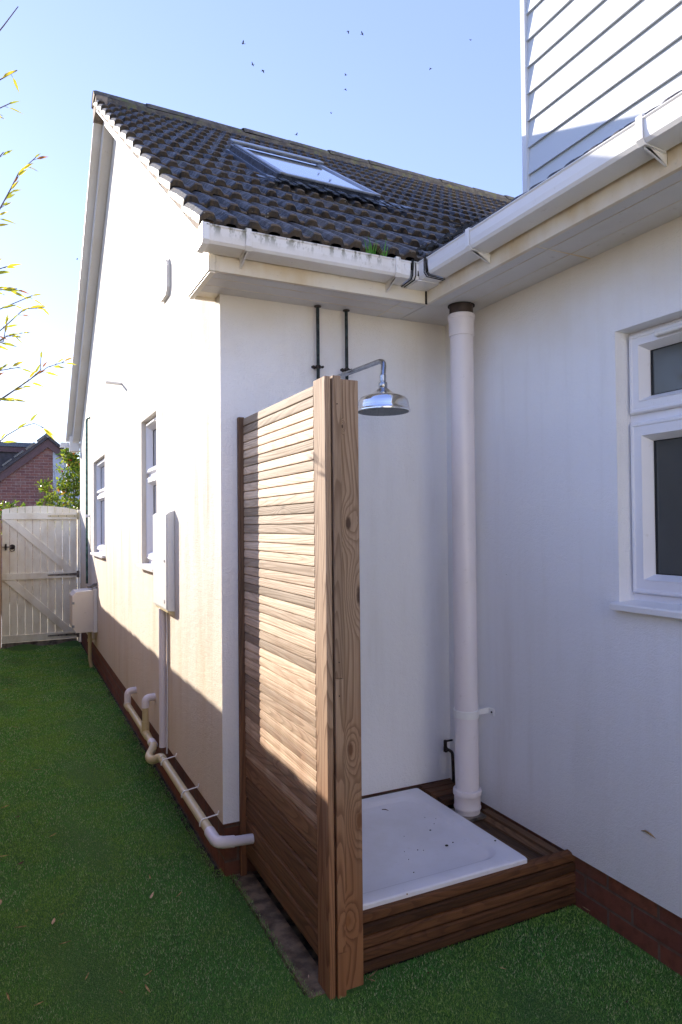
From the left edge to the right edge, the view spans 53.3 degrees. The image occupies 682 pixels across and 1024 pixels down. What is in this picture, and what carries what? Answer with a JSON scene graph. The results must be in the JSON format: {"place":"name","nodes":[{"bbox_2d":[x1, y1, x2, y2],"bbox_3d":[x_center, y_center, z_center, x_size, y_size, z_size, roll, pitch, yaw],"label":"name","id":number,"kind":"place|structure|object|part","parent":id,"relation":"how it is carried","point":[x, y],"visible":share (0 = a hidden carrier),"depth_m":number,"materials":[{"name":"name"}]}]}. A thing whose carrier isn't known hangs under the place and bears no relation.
{"place":"outdoors","nodes":[
{"label":"outdoors","id":0,"kind":"place"},
{"bbox_2d":[0,433,79,584],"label":"brick house","id":1,"kind":"structure","parent":0,"point":[21,464],"depth_m":18.24,"materials":[{"name":"red brick"}]},
{"bbox_2d":[1,642,81,648],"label":"path","id":2,"kind":"structure","parent":0,"point":[39,645],"depth_m":8.89,"materials":[{"name":"concrete"}]},
{"bbox_2d":[0,0,522,458],"label":"sky","id":3,"kind":"structure","parent":0,"point":[458,120],"materials":[{"name":"blue"}]},
{"bbox_2d":[1,584,570,994],"bbox_3d":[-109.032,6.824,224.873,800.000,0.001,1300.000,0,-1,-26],"label":"ground","id":4,"kind":"structure","parent":0,"point":[299,934],"depth_m":3.38,"materials":[{"name":"soil"}]},
{"bbox_2d":[0,520,0,648],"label":"side fence","id":5,"kind":"object","parent":4,"relation":"on","point":[0,584],"visible":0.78,"depth_m":8.65,"materials":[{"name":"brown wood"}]},
{"bbox_2d":[1,506,79,647],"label":"garden gate","id":6,"kind":"structure","parent":5,"relation":"attached to","point":[58,518],"depth_m":8.88,"materials":[{"name":"paint"}]},
{"bbox_2d":[0,496,28,616],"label":"hedge shrub","id":7,"kind":"object","parent":4,"relation":"on","point":[8,505],"visible":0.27,"depth_m":10.74,"materials":[{"name":"green plant"}]},
{"bbox_2d":[0,7,75,442],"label":"bamboo","id":8,"kind":"object","parent":4,"relation":"on","point":[13,289],"visible":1,"depth_m":3.00,"materials":[{"name":"green plant"}]},
{"bbox_2d":[30,464,58,511],"bbox_3d":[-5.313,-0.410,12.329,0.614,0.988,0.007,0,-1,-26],"label":"bare shrub","id":9,"kind":"object","parent":4,"relation":"on","point":[54,485],"visible":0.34,"depth_m":12.33,"materials":[{"name":"plant"}]},
{"bbox_2d":[34,471,74,571],"bbox_3d":[-4.797,0.552,11.402,0.588,2.485,0.540,-1,-1,13],"label":"photinia bush","id":10,"kind":"object","parent":4,"relation":"on","point":[46,486],"visible":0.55,"depth_m":11.39,"materials":[{"name":"green plant"}]},
{"bbox_2d":[51,448,79,580],"bbox_3d":[-4.782,0.277,12.191,0.850,3.063,0.790,0,-1,-26],"label":"photinia bush","id":11,"kind":"object","parent":4,"relation":"on","point":[75,468],"visible":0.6,"depth_m":12.06,"materials":[{"name":"green plant"}]},
{"bbox_2d":[232,871,325,998],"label":"bare soil","id":12,"kind":"structure","parent":4,"relation":"on","point":[305,965],"depth_m":2.54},
{"bbox_2d":[60,0,681,975],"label":"house","id":13,"kind":"structure","parent":4,"relation":"on","point":[220,262],"depth_m":3.13,"materials":[{"name":"paint"}]},
{"bbox_2d":[69,587,96,632],"bbox_3d":[-2.797,1.056,7.380,0.252,0.464,0.378,0,-1,-26],"label":"utility box","id":14,"kind":"object","parent":13,"relation":"attached to","point":[83,608],"visible":0.87,"depth_m":7.22,"materials":[{"name":"white plastic"}]},
{"bbox_2d":[87,583,96,587],"bbox_3d":[-2.682,0.796,7.349,0.085,0.062,0.124,0,-1,-40],"label":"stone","id":15,"kind":"object","parent":14,"relation":"on","point":[92,585],"visible":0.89,"depth_m":7.31,"materials":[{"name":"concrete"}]},
{"bbox_2d":[85,416,89,583],"bbox_3d":[-2.958,-0.139,7.972,0.039,1.956,0.121,1,-2,-44],"label":"downpipe","id":16,"kind":"object","parent":13,"relation":"attached to","point":[86,443],"visible":0.98,"depth_m":7.99,"materials":[{"name":"plastic"}]},
{"bbox_2d":[87,632,94,667],"bbox_3d":[-2.732,1.494,7.451,0.088,0.414,0.051,0,-1,-13],"label":"drain pipe","id":17,"kind":"object","parent":13,"relation":"attached to","point":[89,640],"visible":0.96,"depth_m":7.43,"materials":[{"name":"beige plastic"}]},
{"bbox_2d":[90,458,104,557],"bbox_3d":[-2.513,-0.048,7.170,0.143,1.029,1.060,0,-1,-26],"label":"window","id":18,"kind":"structure","parent":13,"relation":"in","point":[100,467],"depth_m":7.48,"materials":[{"name":"plastic"}]},
{"bbox_2d":[105,381,121,384],"bbox_3d":[-1.889,-1.071,5.649,0.130,0.028,0.023,0,-1,-26],"label":"overflow pipe","id":19,"kind":"object","parent":13,"relation":"attached to","point":[111,382],"visible":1,"depth_m":5.64,"materials":[{"name":"plastic"}]},
{"bbox_2d":[136,417,156,571],"bbox_3d":[-1.256,-0.128,4.576,0.143,1.027,0.597,0,-1,-26],"label":"window","id":20,"kind":"structure","parent":13,"relation":"in","point":[151,494],"depth_m":4.78,"materials":[{"name":"plastic"}]},
{"bbox_2d":[159,608,167,753],"bbox_3d":[-1.047,0.993,4.007,0.043,0.847,0.078,0,-1,-26],"label":"cable duct","id":21,"kind":"object","parent":13,"relation":"attached to","point":[163,655],"visible":0.9,"depth_m":4.00,"materials":[{"name":"plastic"}]},
{"bbox_2d":[153,510,174,616],"bbox_3d":[-1.045,0.295,3.996,0.052,0.601,0.390,0,-1,-26],"label":"meter cabinet","id":22,"kind":"object","parent":13,"relation":"attached to","point":[163,564],"visible":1,"depth_m":3.85,"materials":[{"name":"plastic"}]},
{"bbox_3d":[-1.063,0.283,3.988,0.006,0.534,0.386,0,-1,-26],"label":"door","id":23,"kind":"part","parent":22,"relation":"part of","materials":[{"name":"white plastic"}]},
{"bbox_2d":[124,687,253,848],"bbox_3d":[-1.025,1.302,3.919,0.185,0.301,2.472,0,-1,-28],"label":"waste pipe","id":24,"kind":"object","parent":13,"relation":"attached to","point":[215,839],"visible":1,"depth_m":3.48,"materials":[{"name":"plastic"}]},
{"bbox_2d":[237,375,363,999],"bbox_3d":[-0.188,0.580,2.639,0.136,2.046,0.901,0,-1,-27],"label":"shower screen","id":25,"kind":"object","parent":13,"relation":"attached to","point":[300,788],"visible":0.95,"depth_m":2.38,"materials":[{"name":"brown wood"}]},
{"bbox_2d":[311,305,323,378],"bbox_3d":[-0.107,0.149,3.159,0.060,2.225,0.050,0,-1,-26],"label":"water pipe","id":26,"kind":"object","parent":13,"relation":"attached to","point":[318,366],"visible":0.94,"depth_m":3.17,"materials":[{"name":"black metal"}]},
{"bbox_2d":[225,138,411,209],"bbox_3d":[-0.239,-2.275,4.575,1.018,0.766,1.060,0,-1,-26],"label":"roof window","id":27,"kind":"structure","parent":13,"relation":"in","point":[318,178],"depth_m":4.31,"materials":[{"name":"blue metal"}]},
{"bbox_2d":[340,309,350,379],"bbox_3d":[0.027,0.149,3.224,0.060,2.225,0.050,0,-1,-26],"label":"water pipe","id":28,"kind":"object","parent":13,"relation":"attached to","point":[346,368],"visible":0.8,"depth_m":3.23,"materials":[{"name":"black metal"}]},
{"bbox_2d":[337,359,410,415],"bbox_3d":[0.112,-0.539,3.013,0.233,0.242,0.534,0,-1,-26],"label":"overhead shower","id":29,"kind":"object","parent":13,"relation":"attached to","point":[382,400],"visible":0.98,"depth_m":2.83,"materials":[{"name":"silver metal"}]},
{"bbox_2d":[364,237,388,256],"bbox_3d":[0.137,-1.129,2.957,0.223,0.118,0.111,0,-1,-26],"label":"grass tuft","id":30,"kind":"object","parent":13,"relation":"on","point":[372,252],"visible":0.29,"depth_m":2.94,"materials":[{"name":"green plant"}]},
{"bbox_2d":[383,201,469,226],"bbox_3d":[0.627,-1.919,4.413,0.782,0.180,0.092,0,-1,-6],"label":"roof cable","id":31,"kind":"object","parent":13,"relation":"attached to","point":[431,215],"visible":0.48,"depth_m":4.40,"materials":[{"name":"black rubber"}]},
{"bbox_2d":[443,739,454,782],"bbox_3d":[0.548,1.273,3.437,0.052,0.236,0.043,0,-1,-5],"label":"outdoor tap","id":32,"kind":"object","parent":13,"relation":"attached to","point":[446,748],"visible":0.98,"depth_m":3.43,"materials":[{"name":"metal"}]},
{"bbox_2d":[610,318,681,618],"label":"window","id":33,"kind":"structure","parent":13,"relation":"in","point":[655,353],"depth_m":2.47,"materials":[{"name":"plastic"}]},
{"bbox_2d":[363,779,575,975],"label":"timber plinth","id":34,"kind":"structure","parent":4,"relation":"on","point":[540,881],"depth_m":2.54,"materials":[{"name":"brown wood"}]},
{"bbox_2d":[362,788,526,909],"bbox_3d":[0.171,1.399,2.822,0.854,0.090,0.804,0,-1,-26],"label":"shower tray","id":35,"kind":"object","parent":34,"relation":"on","point":[409,820],"visible":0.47,"depth_m":2.75,"materials":[{"name":"white ceramic"}]},
{"bbox_2d":[448,301,493,820],"bbox_3d":[0.597,0.222,3.183,0.198,2.386,0.140,0,-1,-26],"label":"soil pipe","id":36,"kind":"object","parent":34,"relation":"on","point":[467,790],"visible":0.98,"depth_m":3.13,"materials":[{"name":"white plastic"}]},
{"bbox_2d":[0,641,681,1023],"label":"lawn","id":37,"kind":"structure","parent":0,"point":[242,981],"depth_m":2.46,"materials":[{"name":"green plant"}]}
]}

